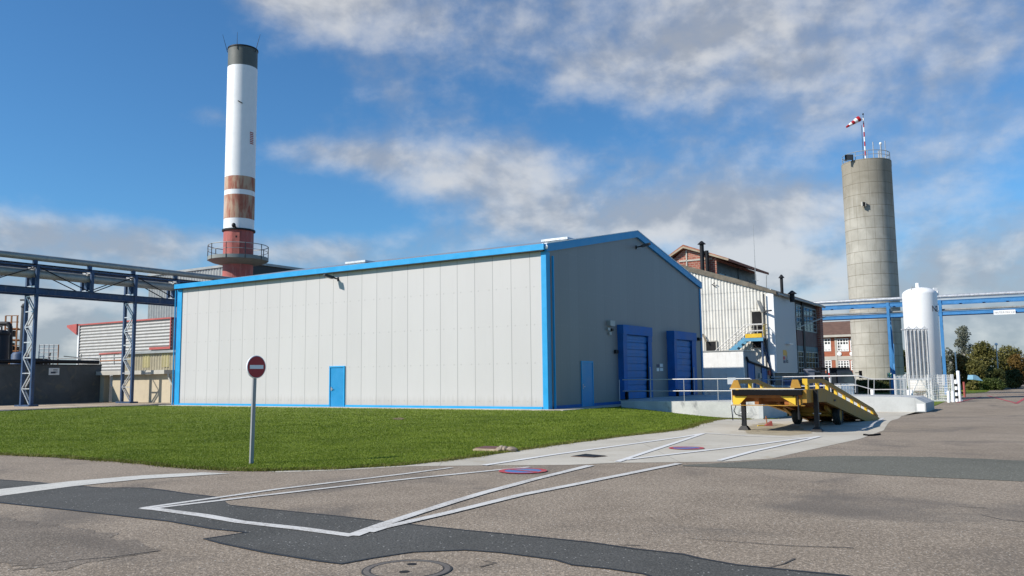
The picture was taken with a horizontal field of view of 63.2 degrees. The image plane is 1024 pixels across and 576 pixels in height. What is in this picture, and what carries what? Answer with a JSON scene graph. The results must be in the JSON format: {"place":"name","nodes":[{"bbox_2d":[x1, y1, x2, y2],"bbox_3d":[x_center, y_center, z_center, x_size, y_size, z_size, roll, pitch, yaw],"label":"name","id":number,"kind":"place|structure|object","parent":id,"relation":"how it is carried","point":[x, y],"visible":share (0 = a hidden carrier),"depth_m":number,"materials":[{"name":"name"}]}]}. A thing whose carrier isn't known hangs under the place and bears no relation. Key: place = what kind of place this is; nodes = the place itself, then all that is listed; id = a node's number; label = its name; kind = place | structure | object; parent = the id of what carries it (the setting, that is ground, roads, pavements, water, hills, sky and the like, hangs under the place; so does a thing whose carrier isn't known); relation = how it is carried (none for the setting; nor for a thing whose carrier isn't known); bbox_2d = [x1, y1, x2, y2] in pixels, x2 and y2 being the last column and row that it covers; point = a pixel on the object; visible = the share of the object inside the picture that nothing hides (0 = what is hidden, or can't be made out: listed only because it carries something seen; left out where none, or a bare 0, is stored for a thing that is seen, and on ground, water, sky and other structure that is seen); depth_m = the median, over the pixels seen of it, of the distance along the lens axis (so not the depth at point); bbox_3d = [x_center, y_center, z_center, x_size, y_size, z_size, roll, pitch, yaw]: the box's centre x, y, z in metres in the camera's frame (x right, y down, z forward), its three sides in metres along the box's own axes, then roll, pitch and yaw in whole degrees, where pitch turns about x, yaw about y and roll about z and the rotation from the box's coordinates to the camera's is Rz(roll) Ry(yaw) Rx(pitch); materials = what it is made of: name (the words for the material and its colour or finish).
{"place":"outdoors","nodes":[
{"label":"outdoors","id":0,"kind":"place"},
{"bbox_2d":[0,405,778,470],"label":"lawn","id":1,"kind":"structure","parent":0,"point":[282,410],"depth_m":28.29,"materials":[{"name":"green plant"}]},
{"bbox_2d":[246,356,265,463],"bbox_3d":[-5.138,2.477,16.595,0.078,2.252,0.456,-5,-7,35],"label":"no entry sign","id":2,"kind":"object","parent":1,"relation":"on","point":[255,367],"visible":1,"depth_m":16.59,"materials":[{"name":"metal"}]},
{"bbox_2d":[0,417,751,471],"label":"grass fringe","id":3,"kind":"object","parent":1,"relation":"on","point":[302,468],"depth_m":17.34,"materials":[{"name":"plant"}]},
{"bbox_2d":[159,404,621,410],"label":"concrete path","id":4,"kind":"structure","parent":0,"point":[592,407],"depth_m":45.15,"materials":[{"name":"concrete"}]},
{"bbox_2d":[0,374,1023,575],"bbox_3d":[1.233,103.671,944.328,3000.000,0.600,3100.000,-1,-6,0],"label":"asphalt yard","id":5,"kind":"structure","parent":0,"point":[885,525],"depth_m":10.42,"materials":[{"name":"asphalt"}]},
{"bbox_2d":[0,326,10,363],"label":"process vessel","id":6,"kind":"object","parent":5,"relation":"on","point":[4,342],"visible":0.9,"depth_m":77.60,"materials":[{"name":"metal"}]},
{"bbox_2d":[0,322,12,358],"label":"pipe","id":7,"kind":"object","parent":6,"relation":"attached to","point":[9,326],"visible":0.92,"depth_m":79.93,"materials":[{"name":"metal"}]},
{"bbox_2d":[4,315,19,363],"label":"access tower","id":8,"kind":"structure","parent":5,"relation":"on","point":[15,345],"depth_m":83.11,"materials":[{"name":"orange metal"}]},
{"bbox_2d":[11,351,28,363],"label":"process vessel","id":9,"kind":"object","parent":5,"relation":"on","point":[16,355],"visible":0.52,"depth_m":76.18,"materials":[{"name":"blue metal"}]},
{"bbox_2d":[19,299,23,351],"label":"process column","id":10,"kind":"structure","parent":5,"relation":"on","point":[21,327],"depth_m":81.85,"materials":[{"name":"metal"}]},
{"bbox_2d":[29,344,58,363],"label":"railing","id":11,"kind":"object","parent":5,"relation":"on","point":[48,352],"visible":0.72,"depth_m":78.82,"materials":[{"name":"metal"}]},
{"bbox_2d":[0,364,101,404],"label":"basin wall","id":12,"kind":"structure","parent":5,"relation":"on","point":[73,383],"depth_m":67.73,"materials":[{"name":"concrete"}]},
{"bbox_2d":[0,359,99,363],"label":"pipe","id":13,"kind":"object","parent":12,"relation":"on","point":[55,361],"visible":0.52,"depth_m":68.07,"materials":[{"name":"metal"}]},
{"bbox_2d":[49,368,58,374],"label":"notice board","id":14,"kind":"object","parent":12,"relation":"attached to","point":[53,371],"visible":1,"depth_m":67.74,"materials":[{"name":"white paint"}]},
{"bbox_2d":[49,352,121,364],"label":"pipework","id":15,"kind":"object","parent":12,"relation":"attached to","point":[100,357],"visible":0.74,"depth_m":74.81,"materials":[{"name":"grey metal"}]},
{"bbox_2d":[0,517,161,570],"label":"asphalt patch","id":16,"kind":"object","parent":5,"relation":"on","point":[29,544],"visible":1,"depth_m":8.44,"materials":[{"name":"asphalt"}]},
{"bbox_2d":[0,403,173,410],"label":"gravel strip","id":17,"kind":"object","parent":5,"relation":"on","point":[10,407],"visible":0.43,"depth_m":58.80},
{"bbox_2d":[0,260,192,406],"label":"pipe bridge","id":18,"kind":"structure","parent":5,"relation":"on","point":[31,288],"depth_m":63.50,"materials":[{"name":"blue metal"}]},
{"bbox_2d":[0,266,175,290],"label":"pipe","id":19,"kind":"object","parent":18,"relation":"attached to","point":[70,277],"depth_m":63.40,"materials":[{"name":"metal"}]},
{"bbox_2d":[0,263,184,282],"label":"pipe","id":20,"kind":"object","parent":18,"relation":"attached to","point":[85,272],"depth_m":63.87,"materials":[{"name":"metal"}]},
{"bbox_2d":[0,260,201,281],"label":"pipe","id":21,"kind":"object","parent":18,"relation":"attached to","point":[96,270],"depth_m":64.14,"materials":[{"name":"metal"}]},
{"bbox_2d":[0,250,234,279],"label":"pipe","id":22,"kind":"object","parent":18,"relation":"on","point":[32,257],"visible":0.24,"depth_m":65.00,"materials":[{"name":"metal"}]},
{"bbox_2d":[0,472,228,495],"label":"road marking","id":23,"kind":"object","parent":5,"relation":"on","point":[16,490],"visible":1,"depth_m":13.76,"materials":[{"name":"beige paint"}]},
{"bbox_2d":[67,317,175,376],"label":"profiled building","id":24,"kind":"structure","parent":5,"relation":"on","point":[96,339],"depth_m":92.43,"materials":[{"name":"metal"}]},
{"bbox_2d":[96,370,174,402],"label":"building","id":25,"kind":"structure","parent":5,"relation":"on","point":[155,386],"depth_m":67.83,"materials":[{"name":"concrete"}]},
{"bbox_2d":[119,350,174,370],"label":"corrugated shed","id":26,"kind":"structure","parent":5,"relation":"on","point":[155,360],"depth_m":78.13,"materials":[{"name":"beige metal"}]},
{"bbox_2d":[147,263,303,318],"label":"tall hall","id":27,"kind":"structure","parent":5,"relation":"on","point":[156,311],"depth_m":106.88,"materials":[{"name":"grey metal"}]},
{"bbox_2d":[207,32,268,276],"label":"chimney","id":28,"kind":"object","parent":5,"relation":"on","point":[237,258],"visible":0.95,"depth_m":90.78,"materials":[{"name":"red paint"}]},
{"bbox_2d":[140,467,451,507],"bbox_3d":[-3.034,3.106,13.180,0.250,0.001,5.873,-6,-8,39],"label":"road marking","id":29,"kind":"object","parent":5,"relation":"on","point":[284,488],"visible":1,"depth_m":12.59,"materials":[{"name":"white paint"}]},
{"bbox_2d":[0,502,651,575],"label":"bitumen joint","id":30,"kind":"object","parent":5,"relation":"on","point":[315,559],"visible":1,"depth_m":7.99,"materials":[{"name":"asphalt"}]},
{"bbox_2d":[153,467,527,507],"bbox_3d":[-2.246,3.092,13.150,6.756,0.001,0.279,5,-8,-41],"label":"road marking","id":31,"kind":"object","parent":5,"relation":"on","point":[322,488],"visible":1,"depth_m":12.52,"materials":[{"name":"white paint"}]},
{"bbox_2d":[361,559,451,575],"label":"manhole cover","id":32,"kind":"object","parent":5,"relation":"on","point":[414,567],"visible":1,"depth_m":7.24,"materials":[{"name":"metal"}]},
{"bbox_2d":[0,480,838,575],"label":"asphalt patch","id":33,"kind":"object","parent":5,"relation":"on","point":[403,538],"visible":1,"depth_m":8.68,"materials":[{"name":"asphalt"}]},
{"bbox_2d":[0,479,216,496],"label":"bitumen joint","id":34,"kind":"object","parent":33,"relation":"on","point":[129,487],"visible":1,"depth_m":13.04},
{"bbox_2d":[140,507,352,535],"bbox_3d":[-3.264,2.747,9.836,3.804,0.001,0.222,-5,-7,34],"label":"road marking","id":35,"kind":"object","parent":33,"relation":"on","point":[251,522],"visible":1,"depth_m":9.67,"materials":[{"name":"white paint"}]},
{"bbox_2d":[232,505,850,575],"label":"bitumen joint","id":36,"kind":"object","parent":33,"relation":"on","point":[594,542],"visible":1,"depth_m":8.08,"materials":[{"name":"asphalt"}]},
{"bbox_2d":[172,230,704,408],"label":"warehouse","id":37,"kind":"structure","parent":5,"relation":"on","point":[560,322],"depth_m":48.47,"materials":[{"name":"metal"}]},
{"bbox_2d":[329,366,344,406],"bbox_3d":[-10.409,5.856,49.416,1.244,2.427,0.104,-5,-7,32],"label":"door","id":38,"kind":"structure","parent":37,"relation":"in","point":[336,375],"depth_m":49.43,"materials":[{"name":"blue paint"}]},
{"bbox_2d":[581,361,593,406],"bbox_3d":[4.128,5.212,45.290,0.094,2.460,1.382,-5,-7,32],"label":"door","id":39,"kind":"structure","parent":37,"relation":"in","point":[587,375],"depth_m":45.28,"materials":[{"name":"blue paint"}]},
{"bbox_2d":[346,465,593,535],"bbox_3d":[-0.200,2.961,12.170,0.355,0.001,7.436,-4,-7,25],"label":"road marking","id":40,"kind":"object","parent":5,"relation":"on","point":[387,522],"visible":1,"depth_m":11.03,"materials":[{"name":"white paint"}]},
{"bbox_2d":[364,463,681,531],"bbox_3d":[0.709,2.969,12.356,0.340,0.001,8.160,-5,-7,35],"label":"road marking","id":41,"kind":"object","parent":5,"relation":"on","point":[375,529],"visible":1,"depth_m":11.24,"materials":[{"name":"white paint"}]},
{"bbox_2d":[505,469,540,472],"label":"no parking marking","id":42,"kind":"object","parent":5,"relation":"on","point":[519,471],"visible":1,"depth_m":14.69,"materials":[{"name":"blue paint"}]},
{"bbox_2d":[499,468,546,472],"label":"no parking marking","id":43,"kind":"object","parent":5,"relation":"on","point":[542,470],"visible":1,"depth_m":14.74,"materials":[{"name":"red paint"}]},
{"bbox_2d":[269,412,926,471],"bbox_3d":[10.380,5.245,31.665,8.504,0.600,43.810,-4,-7,31],"label":"concrete apron","id":44,"kind":"object","parent":5,"relation":"on","point":[832,433],"visible":0.73,"depth_m":19.55,"materials":[{"name":"concrete"}]},
{"bbox_2d":[473,445,517,451],"bbox_3d":[-0.298,3.650,18.913,1.050,0.169,0.707,-4,-7,25],"label":"inlet chamber","id":45,"kind":"object","parent":44,"relation":"in","point":[494,448],"visible":0.77,"depth_m":18.70,"materials":[{"name":"concrete"}]},
{"bbox_2d":[571,454,605,457],"bbox_3d":[1.656,3.496,17.340,0.641,0.016,0.610,-5,-8,35],"label":"drain grate","id":46,"kind":"object","parent":44,"relation":"on","point":[589,455],"visible":1,"depth_m":17.27,"materials":[{"name":"metal"}]},
{"bbox_2d":[483,433,699,464],"bbox_3d":[2.477,3.737,19.685,0.256,0.001,10.025,-5,-8,37],"label":"road marking","id":47,"kind":"object","parent":44,"relation":"on","point":[583,450],"visible":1,"depth_m":18.45,"materials":[{"name":"white paint"}]},
{"bbox_2d":[614,433,704,461],"bbox_3d":[3.747,3.740,19.863,0.145,0.001,8.416,-3,-7,24],"label":"road marking","id":48,"kind":"object","parent":44,"relation":"on","point":[635,455],"visible":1,"depth_m":18.59,"materials":[{"name":"white paint"}]},
{"bbox_2d":[626,436,814,459],"bbox_3d":[5.214,3.646,19.163,8.090,0.001,0.220,5,-8,-43],"label":"road marking","id":49,"kind":"object","parent":44,"relation":"on","point":[717,448],"visible":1,"depth_m":18.63,"materials":[{"name":"white paint"}]},
{"bbox_2d":[718,436,820,460],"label":"road marking","id":50,"kind":"object","parent":44,"relation":"on","point":[765,448],"visible":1,"depth_m":18.48,"materials":[{"name":"white paint"}]},
{"bbox_2d":[744,422,810,435],"bbox_3d":[8.137,4.387,26.066,1.905,0.044,7.382,-2,-6,12],"label":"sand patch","id":51,"kind":"object","parent":44,"relation":"on","point":[780,429],"visible":0.82,"depth_m":24.65,"materials":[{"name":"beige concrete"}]},
{"bbox_2d":[730,379,879,431],"bbox_3d":[10.616,3.998,28.773,2.430,1.778,12.122,-5,-7,32],"label":"ramp trailer","id":52,"kind":"object","parent":44,"relation":"on","point":[817,404],"visible":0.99,"depth_m":25.25,"materials":[{"name":"yellow paint"}]},
{"bbox_2d":[620,395,786,418],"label":"loading platform","id":53,"kind":"structure","parent":5,"relation":"on","point":[705,405],"depth_m":43.57,"materials":[{"name":"concrete"}]},
{"bbox_2d":[619,378,752,401],"bbox_3d":[9.028,5.378,43.847,7.420,1.184,0.051,-5,-7,32],"label":"railing","id":54,"kind":"object","parent":53,"relation":"on","point":[683,384],"visible":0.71,"depth_m":43.73,"materials":[{"name":"metal"}]},
{"bbox_2d":[703,350,772,394],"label":"annex block","id":55,"kind":"structure","parent":5,"relation":"on","point":[732,364],"depth_m":67.10,"materials":[{"name":"white paint"}]},
{"bbox_2d":[747,362,755,387],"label":"door","id":56,"kind":"structure","parent":55,"relation":"in","point":[750,367],"depth_m":67.53,"materials":[{"name":"blue metal"}]},
{"bbox_2d":[761,367,767,383],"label":"door","id":57,"kind":"structure","parent":55,"relation":"in","point":[763,370],"depth_m":70.57,"materials":[{"name":"blue metal"}]},
{"bbox_2d":[669,241,825,388],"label":"factory","id":58,"kind":"structure","parent":5,"relation":"on","point":[734,298],"depth_m":75.55,"materials":[{"name":"grey paint"}]},
{"bbox_2d":[705,340,717,350],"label":"doorway","id":59,"kind":"structure","parent":58,"relation":"in","point":[709,345],"depth_m":75.23,"materials":[{"name":"metal"}]},
{"bbox_2d":[715,323,775,385],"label":"staircase","id":60,"kind":"structure","parent":58,"relation":"attached to","point":[743,341],"depth_m":72.27,"materials":[{"name":"yellow metal"}]},
{"bbox_2d":[751,310,764,347],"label":"doorway","id":61,"kind":"structure","parent":58,"relation":"in","point":[756,316],"depth_m":73.18,"materials":[{"name":"metal"}]},
{"bbox_2d":[795,304,802,330],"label":"window","id":62,"kind":"structure","parent":58,"relation":"in","point":[798,309],"depth_m":80.54,"materials":[{"name":"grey glass"}]},
{"bbox_2d":[797,351,804,372],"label":"window","id":63,"kind":"structure","parent":58,"relation":"in","point":[800,354],"depth_m":80.03,"materials":[{"name":"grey glass"}]},
{"bbox_2d":[804,307,816,332],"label":"window","id":64,"kind":"structure","parent":58,"relation":"in","point":[809,313],"depth_m":84.53,"materials":[{"name":"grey glass"}]},
{"bbox_2d":[806,351,818,370],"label":"window","id":65,"kind":"structure","parent":58,"relation":"in","point":[812,359],"depth_m":84.15,"materials":[{"name":"grey glass"}]},
{"bbox_2d":[810,367,861,394],"bbox_3d":[24.349,7.352,62.582,2.880,2.710,2.920,-1,-6,0],"label":"lorry","id":66,"kind":"object","parent":5,"relation":"on","point":[842,371],"visible":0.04,"depth_m":61.60,"materials":[{"name":"metal"}]},
{"bbox_2d":[841,372,854,383],"bbox_3d":[24.910,6.751,61.593,1.104,0.980,0.011,-1,-6,0],"label":"side window","id":67,"kind":"structure","parent":66,"relation":"in","point":[844,379],"depth_m":61.59,"materials":[{"name":"glass"}]},
{"bbox_2d":[823,321,852,372],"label":"brick building","id":68,"kind":"structure","parent":5,"relation":"on","point":[837,345],"depth_m":116.15,"materials":[{"name":"brown brick"}]},
{"bbox_2d":[824,338,830,350],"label":"window","id":69,"kind":"structure","parent":68,"relation":"in","point":[827,342],"depth_m":116.69,"materials":[{"name":"white paint"}]},
{"bbox_2d":[837,338,848,350],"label":"window","id":70,"kind":"structure","parent":68,"relation":"in","point":[843,343],"depth_m":115.58,"materials":[{"name":"white paint"}]},
{"bbox_2d":[838,360,849,367],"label":"window","id":71,"kind":"structure","parent":68,"relation":"in","point":[841,363],"depth_m":115.31,"materials":[{"name":"white paint"}]},
{"bbox_2d":[834,383,855,394],"bbox_3d":[21.652,6.987,54.030,0.942,1.667,1.040,-1,-6,0],"label":"caged tank","id":72,"kind":"object","parent":5,"relation":"on","point":[849,389],"visible":0.39,"depth_m":53.61,"materials":[{"name":"white plastic"}]},
{"bbox_2d":[683,456,1023,480],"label":"asphalt patch","id":73,"kind":"object","parent":5,"relation":"on","point":[974,468],"visible":1,"depth_m":14.84,"materials":[{"name":"asphalt"}]},
{"bbox_2d":[841,141,903,379],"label":"silo","id":74,"kind":"object","parent":5,"relation":"on","point":[870,236],"visible":0.98,"depth_m":103.70,"materials":[{"name":"concrete"}]},
{"bbox_2d":[846,113,865,158],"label":"windsock","id":75,"kind":"object","parent":74,"relation":"on","point":[857,119],"visible":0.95,"depth_m":106.00,"materials":[{"name":"white paint"}]},
{"bbox_2d":[838,394,933,411],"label":"access ramp","id":76,"kind":"structure","parent":5,"relation":"on","point":[896,403],"depth_m":48.64,"materials":[{"name":"concrete"}]},
{"bbox_2d":[764,375,874,393],"bbox_3d":[19.365,6.401,55.116,8.724,1.186,0.055,-5,-7,32],"label":"railing","id":77,"kind":"object","parent":76,"relation":"on","point":[820,385],"visible":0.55,"depth_m":54.57,"materials":[{"name":"metal"}]},
{"bbox_2d":[771,375,906,396],"bbox_3d":[19.648,5.983,50.385,7.822,1.355,0.060,-5,-7,32],"label":"railing","id":78,"kind":"object","parent":76,"relation":"on","point":[868,388],"visible":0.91,"depth_m":49.81,"materials":[{"name":"metal"}]},
{"bbox_2d":[894,374,906,394],"bbox_3d":[30.090,7.816,64.445,1.077,2.250,0.209,1,-6,-12],"label":"cabinet","id":79,"kind":"object","parent":5,"relation":"on","point":[897,378],"visible":0.57,"depth_m":64.45,"materials":[{"name":"metal"}]},
{"bbox_2d":[901,326,932,399],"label":"vaporiser","id":80,"kind":"object","parent":5,"relation":"on","point":[917,350],"visible":0.9,"depth_m":68.24,"materials":[{"name":"metal"}]},
{"bbox_2d":[902,283,942,398],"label":"storage tank","id":81,"kind":"object","parent":5,"relation":"on","point":[920,306],"visible":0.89,"depth_m":70.91,"materials":[{"name":"metal"}]},
{"bbox_2d":[822,296,1023,393],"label":"pipe bridge","id":82,"kind":"structure","parent":5,"relation":"on","point":[889,315],"depth_m":88.06,"materials":[{"name":"blue metal"}]},
{"bbox_2d":[811,291,1023,303],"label":"pipe","id":83,"kind":"object","parent":82,"relation":"attached to","point":[938,297],"visible":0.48,"depth_m":86.74,"materials":[{"name":"metal"}]},
{"bbox_2d":[822,305,1023,315],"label":"pipe","id":84,"kind":"object","parent":82,"relation":"attached to","point":[997,307],"visible":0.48,"depth_m":86.51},
{"bbox_2d":[993,309,1015,314],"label":"clearance sign","id":85,"kind":"object","parent":82,"relation":"attached to","point":[999,312],"visible":1,"depth_m":83.59,"materials":[{"name":"metal"}]},
{"bbox_2d":[869,384,1006,393],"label":"grass verge","id":86,"kind":"object","parent":5,"relation":"on","point":[981,390],"depth_m":96.87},
{"bbox_2d":[856,378,907,392],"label":"hedge","id":87,"kind":"object","parent":86,"relation":"on","point":[881,384],"visible":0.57,"depth_m":94.82,"materials":[{"name":"green plant"}]},
{"bbox_2d":[945,347,955,374],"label":"tree","id":88,"kind":"object","parent":86,"relation":"on","point":[950,369],"visible":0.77,"depth_m":117.45,"materials":[{"name":"green plant"}]},
{"bbox_2d":[950,353,969,388],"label":"tree","id":89,"kind":"object","parent":86,"relation":"on","point":[961,359],"visible":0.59,"depth_m":110.70,"materials":[{"name":"green plant"}]},
{"bbox_2d":[953,325,973,387],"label":"tree","id":90,"kind":"object","parent":86,"relation":"on","point":[963,334],"visible":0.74,"depth_m":121.22,"materials":[{"name":"green plant"}]},
{"bbox_2d":[965,382,980,389],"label":"shrub","id":91,"kind":"object","parent":86,"relation":"on","point":[974,386],"visible":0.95,"depth_m":102.93,"materials":[{"name":"green plant"}]},
{"bbox_2d":[963,359,987,386],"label":"tree","id":92,"kind":"object","parent":86,"relation":"on","point":[977,368],"visible":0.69,"depth_m":104.75,"materials":[{"name":"green plant"}]},
{"bbox_2d":[965,340,1001,377],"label":"tree","id":93,"kind":"object","parent":86,"relation":"on","point":[982,351],"visible":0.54,"depth_m":116.78,"materials":[{"name":"green plant"}]},
{"bbox_2d":[978,377,1006,389],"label":"shrub","id":94,"kind":"object","parent":86,"relation":"on","point":[992,383],"visible":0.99,"depth_m":101.94,"materials":[{"name":"green plant"}]},
{"bbox_2d":[986,367,1006,387],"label":"tree","id":95,"kind":"object","parent":86,"relation":"on","point":[999,373],"visible":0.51,"depth_m":106.88,"materials":[{"name":"green plant"}]},
{"bbox_2d":[990,345,1023,378],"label":"tree","id":96,"kind":"object","parent":86,"relation":"on","point":[1004,354],"visible":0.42,"depth_m":126.50,"materials":[{"name":"green plant"}]},
{"bbox_2d":[933,392,962,405],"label":"grass verge","id":97,"kind":"object","parent":5,"relation":"on","point":[937,402],"depth_m":64.43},
{"bbox_2d":[905,374,952,399],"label":"fence","id":98,"kind":"object","parent":97,"relation":"on","point":[943,377],"visible":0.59,"depth_m":65.50,"materials":[{"name":"metal"}]},
{"bbox_2d":[914,374,954,399],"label":"fence","id":99,"kind":"object","parent":97,"relation":"on","point":[937,384],"visible":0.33,"depth_m":68.03,"materials":[{"name":"metal"}]},
{"bbox_2d":[954,380,958,401],"bbox_3d":[34.193,7.952,63.973,0.233,1.781,0.227,-1,-6,0],"label":"bollard","id":100,"kind":"object","parent":5,"relation":"on","point":[956,390],"visible":0.91,"depth_m":63.91,"materials":[{"name":"metal"}]},
{"bbox_2d":[956,371,961,400],"bbox_3d":[34.665,7.656,64.507,0.240,2.474,0.234,-1,-6,0],"label":"bollard","id":101,"kind":"object","parent":5,"relation":"on","point":[959,384],"visible":0.76,"depth_m":64.42,"materials":[{"name":"white paint"}]},
{"bbox_2d":[1004,377,1020,388],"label":"shrub","id":102,"kind":"object","parent":5,"relation":"on","point":[1009,383],"visible":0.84,"depth_m":110.70,"materials":[{"name":"green plant"}]},
{"bbox_2d":[1004,368,1023,388],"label":"tree","id":103,"kind":"object","parent":5,"relation":"on","point":[1014,374],"visible":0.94,"depth_m":110.74,"materials":[{"name":"green plant"}]},
{"bbox_2d":[1007,353,1023,386],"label":"tree","id":104,"kind":"object","parent":5,"relation":"on","point":[1014,360],"visible":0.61,"depth_m":118.96,"materials":[{"name":"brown plant"}]},
{"bbox_2d":[0,0,1023,373],"label":"sky","id":105,"kind":"structure","parent":0,"point":[386,129],"materials":[{"name":"blue"}]},
{"bbox_2d":[803,369,814,388],"bbox_3d":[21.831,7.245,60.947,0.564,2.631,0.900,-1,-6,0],"label":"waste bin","id":106,"kind":"object","parent":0,"point":[809,372],"visible":0.19,"depth_m":60.66,"materials":[{"name":"grey plastic"}]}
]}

